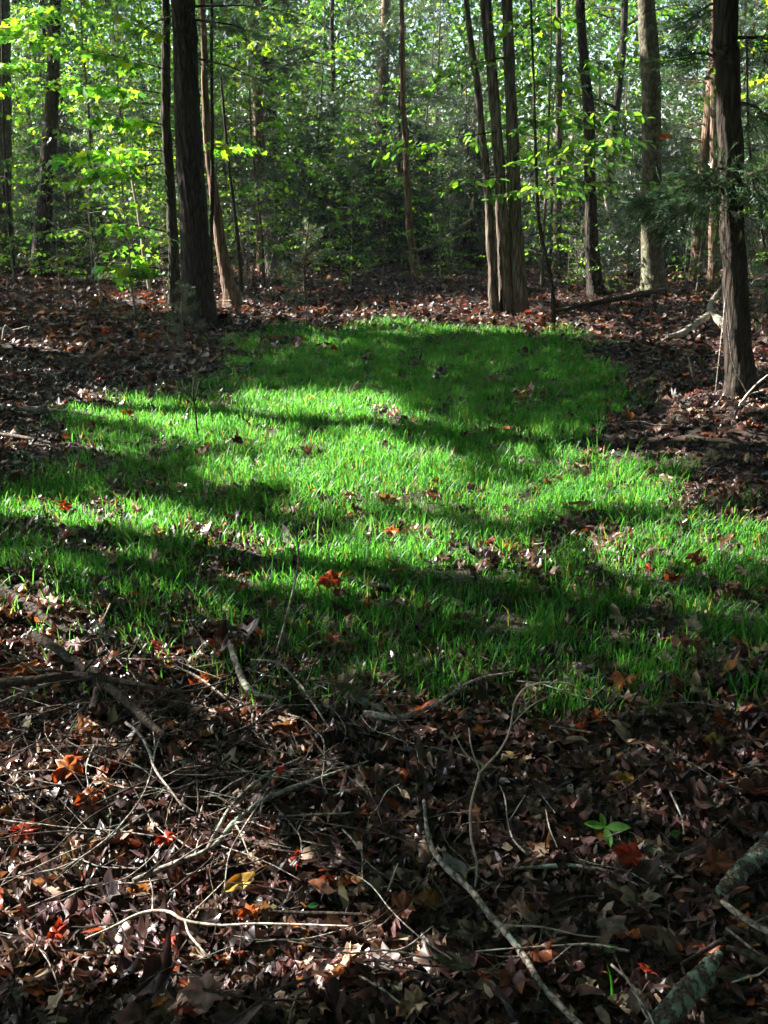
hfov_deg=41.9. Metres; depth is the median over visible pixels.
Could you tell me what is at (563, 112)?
young tree
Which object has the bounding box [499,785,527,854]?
twig
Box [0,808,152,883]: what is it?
twig
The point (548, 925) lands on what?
twig
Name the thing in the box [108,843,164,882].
twig
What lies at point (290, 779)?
twig
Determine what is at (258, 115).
cedar tree
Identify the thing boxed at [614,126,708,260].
juniper
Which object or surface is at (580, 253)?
shrub
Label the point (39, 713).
twig
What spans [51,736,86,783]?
fallen leaf
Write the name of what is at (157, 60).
young tree
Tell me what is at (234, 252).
sapling
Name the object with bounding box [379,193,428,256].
sapling
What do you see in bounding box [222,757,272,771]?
twig
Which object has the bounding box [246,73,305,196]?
young tree
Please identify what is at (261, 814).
twig
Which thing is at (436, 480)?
fallen leaf
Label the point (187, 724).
twig
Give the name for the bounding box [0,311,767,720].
grass
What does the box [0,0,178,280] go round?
young tree
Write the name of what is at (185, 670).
twig
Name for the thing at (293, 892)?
twig
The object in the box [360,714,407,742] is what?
twig
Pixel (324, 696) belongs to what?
twig
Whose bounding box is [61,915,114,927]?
twig
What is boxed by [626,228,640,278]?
sapling
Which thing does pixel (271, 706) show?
twig
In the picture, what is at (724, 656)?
fallen leaf
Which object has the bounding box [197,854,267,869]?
twig
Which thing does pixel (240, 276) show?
sapling
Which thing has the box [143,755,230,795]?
twig
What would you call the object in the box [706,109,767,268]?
juniper
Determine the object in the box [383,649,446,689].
twig
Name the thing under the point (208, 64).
cedar tree
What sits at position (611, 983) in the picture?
grass blade
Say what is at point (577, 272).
sapling
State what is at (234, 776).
twig
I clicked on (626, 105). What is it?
cedar tree
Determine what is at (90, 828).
twig
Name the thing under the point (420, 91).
young tree
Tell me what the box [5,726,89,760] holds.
twig
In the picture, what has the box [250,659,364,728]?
fallen branch
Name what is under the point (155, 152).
young tree
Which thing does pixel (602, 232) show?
juniper
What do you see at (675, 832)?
green leaf
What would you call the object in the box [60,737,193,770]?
twig
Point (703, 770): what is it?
twig
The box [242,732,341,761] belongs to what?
twig
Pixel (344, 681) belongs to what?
twig
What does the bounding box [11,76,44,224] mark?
young tree
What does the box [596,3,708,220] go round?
young tree
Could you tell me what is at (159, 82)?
young tree
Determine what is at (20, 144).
young tree
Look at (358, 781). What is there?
fallen leaf
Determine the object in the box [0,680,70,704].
fallen branch
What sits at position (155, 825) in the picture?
twig
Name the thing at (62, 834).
twig
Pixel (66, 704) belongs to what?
twig
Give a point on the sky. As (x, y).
(475, 37)
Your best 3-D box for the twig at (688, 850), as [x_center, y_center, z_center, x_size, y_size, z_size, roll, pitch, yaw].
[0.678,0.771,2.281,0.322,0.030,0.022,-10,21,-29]
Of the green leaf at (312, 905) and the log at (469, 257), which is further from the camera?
the log at (469, 257)
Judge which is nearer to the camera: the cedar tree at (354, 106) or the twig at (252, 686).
the twig at (252, 686)
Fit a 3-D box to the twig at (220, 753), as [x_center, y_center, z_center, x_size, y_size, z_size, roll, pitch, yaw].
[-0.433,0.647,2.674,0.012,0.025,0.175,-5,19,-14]
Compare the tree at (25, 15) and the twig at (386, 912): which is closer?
the twig at (386, 912)
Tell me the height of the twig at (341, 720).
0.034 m
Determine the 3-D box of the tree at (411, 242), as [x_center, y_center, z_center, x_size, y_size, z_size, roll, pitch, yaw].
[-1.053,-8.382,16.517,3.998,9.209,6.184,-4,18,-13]
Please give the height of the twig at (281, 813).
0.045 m
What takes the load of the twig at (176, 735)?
on the leaf litter
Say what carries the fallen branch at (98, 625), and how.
on the leaf litter
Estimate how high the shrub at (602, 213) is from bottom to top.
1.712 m
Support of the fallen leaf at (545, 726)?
on the leaf litter
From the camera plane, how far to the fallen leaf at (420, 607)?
3.57 m
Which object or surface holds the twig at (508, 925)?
on the leaf litter
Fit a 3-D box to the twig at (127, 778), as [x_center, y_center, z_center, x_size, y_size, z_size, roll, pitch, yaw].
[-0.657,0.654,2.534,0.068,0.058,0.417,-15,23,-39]
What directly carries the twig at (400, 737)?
on the leaf litter
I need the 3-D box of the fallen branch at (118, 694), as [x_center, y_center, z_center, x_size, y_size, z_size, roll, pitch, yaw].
[-0.871,0.491,2.918,0.794,0.064,0.136,17,24,42]
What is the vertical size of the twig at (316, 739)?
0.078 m
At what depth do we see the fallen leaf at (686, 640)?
3.16 m
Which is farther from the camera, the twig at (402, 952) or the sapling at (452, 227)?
the sapling at (452, 227)
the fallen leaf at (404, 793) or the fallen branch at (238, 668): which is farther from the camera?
the fallen branch at (238, 668)
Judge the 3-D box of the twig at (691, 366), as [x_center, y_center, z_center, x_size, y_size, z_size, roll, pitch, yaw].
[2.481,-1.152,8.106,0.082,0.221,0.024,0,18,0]
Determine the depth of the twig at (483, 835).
2.29 m
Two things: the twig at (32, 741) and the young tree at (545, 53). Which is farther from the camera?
the young tree at (545, 53)
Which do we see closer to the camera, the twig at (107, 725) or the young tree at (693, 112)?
the twig at (107, 725)
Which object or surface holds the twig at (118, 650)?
on the leaf litter
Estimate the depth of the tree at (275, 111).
22.23 m
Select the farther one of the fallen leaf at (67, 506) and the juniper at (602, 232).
the juniper at (602, 232)
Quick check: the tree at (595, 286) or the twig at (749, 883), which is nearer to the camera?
the twig at (749, 883)
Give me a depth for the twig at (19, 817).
2.45 m
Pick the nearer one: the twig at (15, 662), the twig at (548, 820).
the twig at (548, 820)
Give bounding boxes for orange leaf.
[657,133,670,138]
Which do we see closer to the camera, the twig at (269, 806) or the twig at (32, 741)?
the twig at (269, 806)
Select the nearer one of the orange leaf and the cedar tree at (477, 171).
the orange leaf
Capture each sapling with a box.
[0,152,77,262]
[0,158,33,278]
[11,186,31,236]
[13,171,33,229]
[21,229,55,275]
[29,189,91,289]
[48,145,167,302]
[52,189,98,267]
[55,234,85,287]
[59,116,179,314]
[71,158,144,263]
[75,187,121,264]
[77,164,124,253]
[85,144,136,234]
[97,232,132,278]
[113,204,163,284]
[125,214,180,301]
[130,175,151,295]
[142,144,178,238]
[150,203,179,253]
[186,376,199,434]
[208,173,251,264]
[209,0,213,290]
[213,225,232,267]
[215,217,243,277]
[220,75,242,291]
[244,187,305,294]
[273,194,315,262]
[275,244,296,286]
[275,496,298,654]
[289,205,331,272]
[300,170,376,281]
[307,139,395,288]
[309,206,366,290]
[318,135,396,257]
[322,149,375,240]
[337,181,371,250]
[339,205,378,280]
[343,182,411,278]
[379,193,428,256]
[390,147,448,237]
[394,230,427,283]
[419,226,454,280]
[423,203,479,276]
[423,207,465,280]
[426,150,463,231]
[432,156,478,228]
[474,174,531,253]
[474,220,509,272]
[492,151,542,240]
[523,203,556,271]
[527,135,608,267]
[530,0,555,324]
[541,184,577,242]
[549,217,584,279]
[557,228,585,292]
[573,169,618,231]
[578,222,633,291]
[600,221,633,282]
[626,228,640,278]
[666,205,718,294]
[667,142,719,271]
[684,151,719,266]
[695,203,757,287]
[745,39,767,315]
[748,247,767,336]
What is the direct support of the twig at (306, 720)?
on the leaf litter
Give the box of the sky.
[10,0,765,189]
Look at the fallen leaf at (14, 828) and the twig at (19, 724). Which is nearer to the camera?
the fallen leaf at (14, 828)
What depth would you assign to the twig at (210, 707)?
2.90 m
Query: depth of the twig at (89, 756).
2.57 m
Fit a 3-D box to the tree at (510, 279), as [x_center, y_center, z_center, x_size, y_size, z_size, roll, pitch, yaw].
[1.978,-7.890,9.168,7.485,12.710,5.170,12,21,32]
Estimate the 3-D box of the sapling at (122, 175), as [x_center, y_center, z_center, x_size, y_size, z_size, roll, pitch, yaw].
[-3.083,-3.456,11.883,1.386,2.380,1.166,11,21,30]
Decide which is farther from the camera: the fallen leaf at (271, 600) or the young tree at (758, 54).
the young tree at (758, 54)
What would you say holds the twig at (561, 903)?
on the leaf litter
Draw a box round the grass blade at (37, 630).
[26,617,41,631]
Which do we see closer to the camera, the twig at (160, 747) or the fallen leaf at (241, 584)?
the twig at (160, 747)
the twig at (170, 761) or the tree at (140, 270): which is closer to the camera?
the twig at (170, 761)
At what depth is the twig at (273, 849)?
2.27 m
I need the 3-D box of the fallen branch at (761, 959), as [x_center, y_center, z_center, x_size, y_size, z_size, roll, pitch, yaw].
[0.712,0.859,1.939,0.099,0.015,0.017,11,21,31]
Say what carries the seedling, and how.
on the leaf litter
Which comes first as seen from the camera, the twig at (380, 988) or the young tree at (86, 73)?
the twig at (380, 988)
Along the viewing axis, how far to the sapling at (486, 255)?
16.25 m
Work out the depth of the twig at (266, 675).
3.10 m
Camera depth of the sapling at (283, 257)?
15.74 m
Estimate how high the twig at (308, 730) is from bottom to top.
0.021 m
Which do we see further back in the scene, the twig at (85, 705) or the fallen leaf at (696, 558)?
the fallen leaf at (696, 558)
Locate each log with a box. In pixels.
[422,250,486,273]
[556,288,669,312]
[643,950,723,1023]
[715,831,767,898]
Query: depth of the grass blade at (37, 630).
3.34 m
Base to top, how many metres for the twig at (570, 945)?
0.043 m
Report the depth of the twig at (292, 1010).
1.84 m
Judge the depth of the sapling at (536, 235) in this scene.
18.31 m
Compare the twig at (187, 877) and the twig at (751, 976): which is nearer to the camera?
the twig at (751, 976)
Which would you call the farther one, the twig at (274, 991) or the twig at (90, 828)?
the twig at (90, 828)
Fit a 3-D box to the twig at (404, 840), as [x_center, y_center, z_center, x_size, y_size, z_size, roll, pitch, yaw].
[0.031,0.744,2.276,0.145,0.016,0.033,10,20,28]
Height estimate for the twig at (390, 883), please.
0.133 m
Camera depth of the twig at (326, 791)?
2.50 m
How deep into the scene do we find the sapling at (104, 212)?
12.27 m
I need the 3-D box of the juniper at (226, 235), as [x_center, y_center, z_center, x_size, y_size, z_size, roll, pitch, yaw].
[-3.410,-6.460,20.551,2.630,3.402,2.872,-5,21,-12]
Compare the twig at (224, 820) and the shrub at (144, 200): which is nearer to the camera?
the twig at (224, 820)
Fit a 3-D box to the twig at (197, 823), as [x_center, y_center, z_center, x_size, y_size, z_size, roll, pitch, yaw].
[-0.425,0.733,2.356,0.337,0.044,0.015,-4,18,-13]
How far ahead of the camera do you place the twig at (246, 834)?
2.36 m
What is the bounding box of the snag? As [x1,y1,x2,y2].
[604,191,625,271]
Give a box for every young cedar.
[158,280,213,347]
[269,217,337,304]
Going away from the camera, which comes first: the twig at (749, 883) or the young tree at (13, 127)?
the twig at (749, 883)
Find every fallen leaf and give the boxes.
[0,657,44,676]
[0,716,18,732]
[0,818,41,841]
[21,983,57,995]
[23,929,48,958]
[37,917,68,951]
[38,984,64,1023]
[48,498,72,510]
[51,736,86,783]
[53,527,72,543]
[60,637,97,650]
[73,783,115,804]
[88,527,100,538]
[120,409,132,414]
[141,685,167,693]
[151,640,167,656]
[154,829,185,846]
[162,934,175,944]
[178,971,243,1012]
[188,671,219,686]
[191,442,211,457]
[198,560,221,574]
[221,865,265,891]
[229,580,246,589]
[238,900,269,919]
[265,596,274,608]
[270,764,283,785]
[288,999,331,1015]
[290,847,302,869]
[307,878,337,894]
[312,628,345,642]
[316,569,355,587]
[327,679,378,702]
[329,586,347,596]
[331,942,363,961]
[349,773,366,802]
[366,491,402,504]
[378,525,399,535]
[380,567,402,573]
[384,890,415,941]
[388,405,399,416]
[395,985,446,1018]
[397,786,409,798]
[416,600,430,614]
[425,488,450,500]
[426,528,443,543]
[430,363,448,378]
[433,477,444,485]
[433,950,499,978]
[453,605,484,618]
[476,953,539,993]
[514,939,559,962]
[518,559,541,572]
[537,479,553,485]
[537,718,570,749]
[560,501,582,504]
[606,927,641,939]
[612,840,641,868]
[615,771,641,784]
[625,981,649,1015]
[630,832,663,856]
[637,963,658,976]
[649,571,684,586]
[680,548,706,565]
[680,633,713,653]
[682,844,735,877]
[702,732,733,745]
[705,653,736,660]
[735,564,758,575]
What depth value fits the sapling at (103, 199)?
21.78 m
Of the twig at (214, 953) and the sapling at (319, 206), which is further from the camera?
the sapling at (319, 206)
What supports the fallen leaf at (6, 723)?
on the leaf litter
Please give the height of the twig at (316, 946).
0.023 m
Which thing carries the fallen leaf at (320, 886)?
on the leaf litter
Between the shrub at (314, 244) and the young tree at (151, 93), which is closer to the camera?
the shrub at (314, 244)
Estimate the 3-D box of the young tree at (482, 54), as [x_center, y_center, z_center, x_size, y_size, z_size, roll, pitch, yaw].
[3.062,-10.850,28.435,3.348,6.368,3.286,-11,21,-31]
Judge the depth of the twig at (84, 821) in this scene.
2.25 m
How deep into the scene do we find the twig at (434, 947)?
1.98 m
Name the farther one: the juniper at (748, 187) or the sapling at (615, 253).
the juniper at (748, 187)
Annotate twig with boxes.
[0,649,40,666]
[0,659,30,666]
[0,685,32,757]
[0,695,104,723]
[0,727,25,731]
[0,731,71,743]
[0,733,24,746]
[0,741,59,756]
[0,766,64,786]
[0,770,126,780]
[0,777,91,794]
[0,799,90,839]
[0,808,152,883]
[0,819,40,825]
[0,829,129,885]
[0,830,103,838]
[0,861,21,934]
[0,934,38,1014]
[1,325,27,343]
[2,926,59,1023]
[3,671,146,690]
[3,802,115,866]
[4,824,33,867]
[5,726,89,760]
[6,727,29,765]
[8,758,33,830]
[9,774,64,829]
[11,687,39,694]
[11,835,240,908]
[12,797,153,836]
[14,791,80,814]
[20,696,113,708]
[28,848,249,918]
[32,744,144,754]
[38,697,90,764]
[44,701,84,757]
[54,801,159,878]
[55,676,131,734]
[55,790,94,823]
[58,742,83,787]
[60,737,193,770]
[61,700,87,740]
[61,740,157,835]
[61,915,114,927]
[62,715,175,869]
[64,650,127,693]
[65,937,109,954]
[69,850,138,868]
[74,733,153,821]
[76,682,227,736]
[77,639,147,670]
[81,625,142,694]
[83,643,136,690]
[85,745,99,791]
[85,891,166,977]
[85,896,200,974]
[87,662,144,673]
[90,694,236,759]
[90,776,222,797]
[93,718,236,752]
[95,764,215,805]
[98,631,139,692]
[102,734,247,744]
[102,789,111,862]
[103,880,243,913]
[103,957,212,1023]
[104,666,151,770]
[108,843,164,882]
[111,610,144,675]
[118,442,165,445]
[118,649,221,678]
[119,659,224,730]
[125,716,167,768]
[127,953,174,963]
[128,818,270,828]
[129,662,194,671]
[130,686,159,709]
[131,632,230,703]
[132,699,212,709]
[134,780,195,798]
[140,964,220,976]
[141,646,235,707]
[141,687,284,729]
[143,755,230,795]
[143,786,178,849]
[143,813,209,875]
[157,656,179,681]
[158,775,335,804]
[158,827,192,849]
[160,714,269,788]
[164,657,226,667]
[165,755,191,771]
[165,757,198,861]
[165,786,288,848]
[167,843,230,894]
[170,798,274,851]
[173,611,203,652]
[173,960,213,976]
[176,827,298,853]
[178,702,252,743]
[188,945,233,967]
[190,823,299,879]
[194,562,200,602]
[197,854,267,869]
[198,743,349,776]
[199,769,296,816]
[202,983,382,1001]
[204,609,329,667]
[208,850,217,952]
[216,741,224,768]
[217,795,381,833]
[217,881,295,893]
[219,659,326,688]
[219,763,267,792]
[222,653,295,677]
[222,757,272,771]
[222,801,255,859]
[223,676,335,735]
[223,842,342,898]
[224,694,341,706]
[224,786,290,889]
[224,788,286,801]
[228,762,370,789]
[228,976,313,1023]
[231,812,349,831]
[232,919,372,940]
[234,758,315,835]
[238,814,299,822]
[238,921,242,963]
[239,691,251,713]
[242,666,337,686]
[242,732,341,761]
[243,820,382,869]
[245,614,354,693]
[246,762,344,784]
[249,676,319,705]
[250,628,267,682]
[251,774,328,779]
[252,697,268,744]
[257,938,431,960]
[262,748,337,813]
[266,694,403,713]
[269,905,325,912]
[273,886,301,909]
[274,805,325,852]
[283,713,324,757]
[285,716,326,721]
[287,940,356,948]
[288,994,298,1023]
[296,676,362,776]
[300,662,392,695]
[302,773,326,849]
[303,721,371,797]
[305,669,358,682]
[309,679,377,726]
[309,853,437,910]
[321,733,382,825]
[321,762,337,794]
[322,709,380,733]
[325,704,360,743]
[332,956,413,978]
[341,828,389,878]
[342,850,452,959]
[344,730,494,767]
[344,821,414,853]
[348,687,410,725]
[356,902,400,935]
[359,975,425,1023]
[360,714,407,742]
[360,950,475,989]
[363,792,472,836]
[364,953,417,962]
[364,959,463,966]
[367,783,399,826]
[373,828,429,847]
[373,926,433,963]
[375,767,388,794]
[378,874,429,928]
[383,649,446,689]
[385,863,397,896]
[386,704,412,728]
[398,734,410,749]
[421,843,437,885]
[427,807,475,817]
[427,873,455,912]
[435,862,524,907]
[438,829,520,839]
[440,827,488,883]
[458,818,509,825]
[462,644,488,690]
[476,943,628,965]
[481,936,565,965]
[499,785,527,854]
[500,958,586,963]
[506,924,601,937]
[513,895,602,926]
[517,680,596,700]
[537,723,590,732]
[538,922,552,945]
[542,795,557,846]
[555,850,648,883]
[573,830,623,849]
[574,853,588,883]
[603,727,683,799]
[610,963,647,1018]
[613,952,645,1011]
[616,419,667,425]
[630,824,726,878]
[630,988,654,1023]
[642,686,718,706]
[657,747,742,790]
[668,407,718,408]
[668,905,677,937]
[669,791,684,834]
[687,356,693,373]
[725,927,766,957]
[731,966,767,982]
[738,764,763,770]
[739,375,767,405]
[744,876,767,885]
[745,408,767,412]
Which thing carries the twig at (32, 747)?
on the leaf litter
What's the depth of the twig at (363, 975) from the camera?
1.92 m
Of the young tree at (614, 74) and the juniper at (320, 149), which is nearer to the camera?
the juniper at (320, 149)
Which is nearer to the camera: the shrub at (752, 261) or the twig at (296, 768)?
the twig at (296, 768)
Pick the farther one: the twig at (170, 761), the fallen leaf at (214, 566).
the fallen leaf at (214, 566)
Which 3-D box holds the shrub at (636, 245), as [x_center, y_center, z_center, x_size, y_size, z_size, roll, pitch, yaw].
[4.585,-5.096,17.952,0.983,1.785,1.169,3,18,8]
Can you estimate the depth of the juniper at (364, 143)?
25.33 m
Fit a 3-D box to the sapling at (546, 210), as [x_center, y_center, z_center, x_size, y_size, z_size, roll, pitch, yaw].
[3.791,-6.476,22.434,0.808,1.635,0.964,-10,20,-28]
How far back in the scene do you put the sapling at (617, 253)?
13.66 m
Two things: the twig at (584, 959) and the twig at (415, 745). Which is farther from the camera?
the twig at (415, 745)
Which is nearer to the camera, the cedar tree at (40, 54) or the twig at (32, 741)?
the twig at (32, 741)
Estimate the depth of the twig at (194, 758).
2.43 m
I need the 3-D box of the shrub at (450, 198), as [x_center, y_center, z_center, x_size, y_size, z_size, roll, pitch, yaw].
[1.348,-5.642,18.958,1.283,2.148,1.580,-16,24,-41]
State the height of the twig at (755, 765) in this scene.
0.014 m
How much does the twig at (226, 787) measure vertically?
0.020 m
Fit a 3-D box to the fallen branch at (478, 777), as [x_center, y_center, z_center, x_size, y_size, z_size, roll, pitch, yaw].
[0.288,0.603,2.129,0.290,0.550,0.006,0,18,0]
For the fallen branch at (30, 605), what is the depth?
3.43 m
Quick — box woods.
[10,0,767,228]
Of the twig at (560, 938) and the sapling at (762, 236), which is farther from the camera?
the sapling at (762, 236)
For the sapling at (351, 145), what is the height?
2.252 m
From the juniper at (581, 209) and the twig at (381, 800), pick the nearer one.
the twig at (381, 800)
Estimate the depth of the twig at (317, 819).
2.39 m
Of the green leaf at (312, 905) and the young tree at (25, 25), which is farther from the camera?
the young tree at (25, 25)
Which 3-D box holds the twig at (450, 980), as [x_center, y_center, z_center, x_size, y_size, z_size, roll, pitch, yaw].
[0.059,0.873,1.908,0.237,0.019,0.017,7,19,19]
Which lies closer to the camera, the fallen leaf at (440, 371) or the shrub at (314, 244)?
the fallen leaf at (440, 371)
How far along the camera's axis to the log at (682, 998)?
1.85 m
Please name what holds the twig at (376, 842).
on the leaf litter
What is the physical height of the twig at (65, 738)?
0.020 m
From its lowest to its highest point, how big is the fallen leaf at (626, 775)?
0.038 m
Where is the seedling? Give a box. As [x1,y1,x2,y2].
[584,813,630,847]
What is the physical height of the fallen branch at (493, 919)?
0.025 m
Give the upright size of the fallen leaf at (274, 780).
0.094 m
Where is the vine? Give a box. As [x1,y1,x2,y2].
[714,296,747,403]
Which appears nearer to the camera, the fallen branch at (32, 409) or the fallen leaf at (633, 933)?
the fallen leaf at (633, 933)
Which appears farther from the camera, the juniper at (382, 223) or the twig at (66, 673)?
the juniper at (382, 223)
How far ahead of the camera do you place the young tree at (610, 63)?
30.08 m
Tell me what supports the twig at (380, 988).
on the leaf litter
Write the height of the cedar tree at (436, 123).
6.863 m
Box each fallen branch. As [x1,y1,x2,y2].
[0,405,104,417]
[0,432,51,442]
[0,583,73,638]
[0,647,232,692]
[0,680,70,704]
[31,631,174,738]
[78,601,114,650]
[85,878,347,957]
[89,666,102,712]
[116,704,200,824]
[132,756,368,883]
[228,643,277,699]
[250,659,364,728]
[268,909,360,915]
[363,655,515,720]
[401,219,472,262]
[422,799,582,1023]
[453,679,595,886]
[503,863,639,885]
[665,285,722,337]
[680,936,726,965]
[720,899,767,934]
[726,944,767,965]
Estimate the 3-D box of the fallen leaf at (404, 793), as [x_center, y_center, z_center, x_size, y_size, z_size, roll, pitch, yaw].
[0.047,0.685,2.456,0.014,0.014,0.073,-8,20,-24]
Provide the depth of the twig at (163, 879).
2.20 m
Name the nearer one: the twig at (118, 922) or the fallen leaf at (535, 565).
the twig at (118, 922)
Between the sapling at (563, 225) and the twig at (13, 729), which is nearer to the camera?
the twig at (13, 729)
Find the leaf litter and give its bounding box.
[0,239,767,1023]
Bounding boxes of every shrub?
[12,170,33,239]
[12,195,35,266]
[109,180,161,256]
[207,192,265,287]
[235,164,308,280]
[244,171,303,275]
[293,183,341,267]
[409,155,493,267]
[430,210,463,274]
[471,193,534,227]
[471,203,507,275]
[569,213,597,277]
[583,180,626,249]
[619,174,664,274]
[719,207,758,264]
[744,180,767,273]
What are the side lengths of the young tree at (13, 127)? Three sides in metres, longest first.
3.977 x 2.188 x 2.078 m
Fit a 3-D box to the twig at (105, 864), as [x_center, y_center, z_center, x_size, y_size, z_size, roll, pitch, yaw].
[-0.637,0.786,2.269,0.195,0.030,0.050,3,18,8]
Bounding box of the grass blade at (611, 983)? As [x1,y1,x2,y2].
[607,964,612,999]
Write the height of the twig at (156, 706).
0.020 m
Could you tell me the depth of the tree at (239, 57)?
36.68 m
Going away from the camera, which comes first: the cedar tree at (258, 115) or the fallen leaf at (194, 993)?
the fallen leaf at (194, 993)
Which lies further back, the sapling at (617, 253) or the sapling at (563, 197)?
the sapling at (563, 197)
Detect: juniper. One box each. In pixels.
[0,107,144,275]
[12,205,30,266]
[74,187,132,246]
[156,111,277,264]
[208,123,299,255]
[250,126,379,265]
[288,158,383,267]
[304,173,370,254]
[339,139,437,262]
[340,140,386,228]
[369,120,451,259]
[413,122,507,264]
[440,162,509,259]
[474,137,549,248]
[523,158,584,254]
[547,174,625,269]
[570,155,688,277]
[599,125,719,270]
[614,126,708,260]
[679,112,762,256]
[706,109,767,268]
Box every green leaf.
[308,902,317,907]
[604,944,616,952]
[670,830,680,835]
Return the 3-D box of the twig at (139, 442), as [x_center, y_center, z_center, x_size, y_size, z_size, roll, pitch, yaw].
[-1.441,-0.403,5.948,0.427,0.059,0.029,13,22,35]
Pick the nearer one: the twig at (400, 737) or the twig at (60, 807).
the twig at (60, 807)
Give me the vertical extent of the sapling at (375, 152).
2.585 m
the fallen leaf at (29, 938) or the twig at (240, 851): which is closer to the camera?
the fallen leaf at (29, 938)
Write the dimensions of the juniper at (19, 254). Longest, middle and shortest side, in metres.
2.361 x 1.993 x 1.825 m
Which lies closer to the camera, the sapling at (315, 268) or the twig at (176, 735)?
the twig at (176, 735)
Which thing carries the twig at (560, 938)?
on the leaf litter
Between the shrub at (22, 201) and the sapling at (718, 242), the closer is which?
the sapling at (718, 242)
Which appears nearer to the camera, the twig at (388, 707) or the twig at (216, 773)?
the twig at (216, 773)
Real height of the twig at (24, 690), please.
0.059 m
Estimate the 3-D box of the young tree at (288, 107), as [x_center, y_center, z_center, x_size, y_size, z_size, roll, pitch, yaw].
[-2.196,-8.949,23.484,3.047,5.832,3.209,12,19,31]
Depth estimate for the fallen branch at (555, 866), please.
2.23 m
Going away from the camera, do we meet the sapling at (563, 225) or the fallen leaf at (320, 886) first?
the fallen leaf at (320, 886)
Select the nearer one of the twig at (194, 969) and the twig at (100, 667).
the twig at (194, 969)
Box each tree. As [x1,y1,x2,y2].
[0,0,16,273]
[0,0,109,279]
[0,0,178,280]
[10,0,100,170]
[10,0,110,223]
[10,8,84,221]
[11,37,86,239]
[11,48,104,265]
[11,64,46,110]
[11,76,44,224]
[11,78,63,229]
[11,161,25,221]
[12,0,121,241]
[12,12,77,218]
[12,47,82,183]
[12,128,32,205]
[19,53,81,224]
[37,0,267,311]
[42,17,138,147]
[61,0,172,253]
[61,17,159,205]
[67,60,147,261]
[80,4,175,227]
[81,0,163,227]
[85,9,204,263]
[87,0,251,199]
[89,0,172,222]
[112,12,239,242]
[113,45,175,224]
[118,0,252,225]
[124,0,307,333]
[147,8,252,212]
[148,46,250,206]
[152,0,341,286]
[154,0,352,271]
[155,1,302,266]
[157,8,232,197]
[173,0,254,217]
[199,0,243,310]
[207,1,337,257]
[213,0,294,224]
[214,2,353,235]
[218,65,253,225]
[237,0,400,259]
[241,10,347,201]
[245,0,407,226]
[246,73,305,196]
[260,0,278,253]
[277,0,343,207]
[277,0,467,253]
[280,55,361,176]
[339,72,368,227]
[354,61,451,266]
[356,25,431,232]
[365,0,476,210]
[365,71,441,169]
[372,0,687,314]
[388,0,502,196]
[390,30,446,190]
[399,0,421,274]
[415,0,462,226]
[418,62,473,194]
[429,47,494,244]
[432,68,496,262]
[434,14,505,208]
[438,10,565,225]
[474,0,617,287]
[478,73,545,204]
[484,0,628,256]
[499,0,691,254]
[517,83,550,228]
[522,54,624,228]
[533,0,641,211]
[541,66,614,206]
[544,60,627,203]
[546,44,633,210]
[546,74,600,212]
[551,0,563,270]
[575,0,612,299]
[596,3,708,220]
[596,72,641,220]
[597,0,767,281]
[601,1,702,193]
[602,0,767,403]
[633,0,670,294]
[662,75,705,170]
[663,15,767,230]
[664,77,703,167]
[683,1,767,150]
[690,0,767,215]
[693,0,767,185]
[693,20,767,284]
[694,1,766,176]
[705,0,719,291]
[740,10,767,175]
[743,7,767,147]
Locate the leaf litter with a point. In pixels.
(646, 801)
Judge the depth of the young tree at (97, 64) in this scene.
22.48 m
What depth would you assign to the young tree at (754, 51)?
35.82 m
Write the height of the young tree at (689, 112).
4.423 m
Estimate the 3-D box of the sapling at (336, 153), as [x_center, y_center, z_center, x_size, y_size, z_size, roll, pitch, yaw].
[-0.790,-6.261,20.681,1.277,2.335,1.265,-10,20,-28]
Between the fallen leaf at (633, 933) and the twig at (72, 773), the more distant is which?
the twig at (72, 773)
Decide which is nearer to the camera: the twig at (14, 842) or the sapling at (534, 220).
the twig at (14, 842)
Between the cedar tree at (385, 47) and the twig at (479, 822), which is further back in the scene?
the cedar tree at (385, 47)
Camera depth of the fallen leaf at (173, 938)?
2.01 m

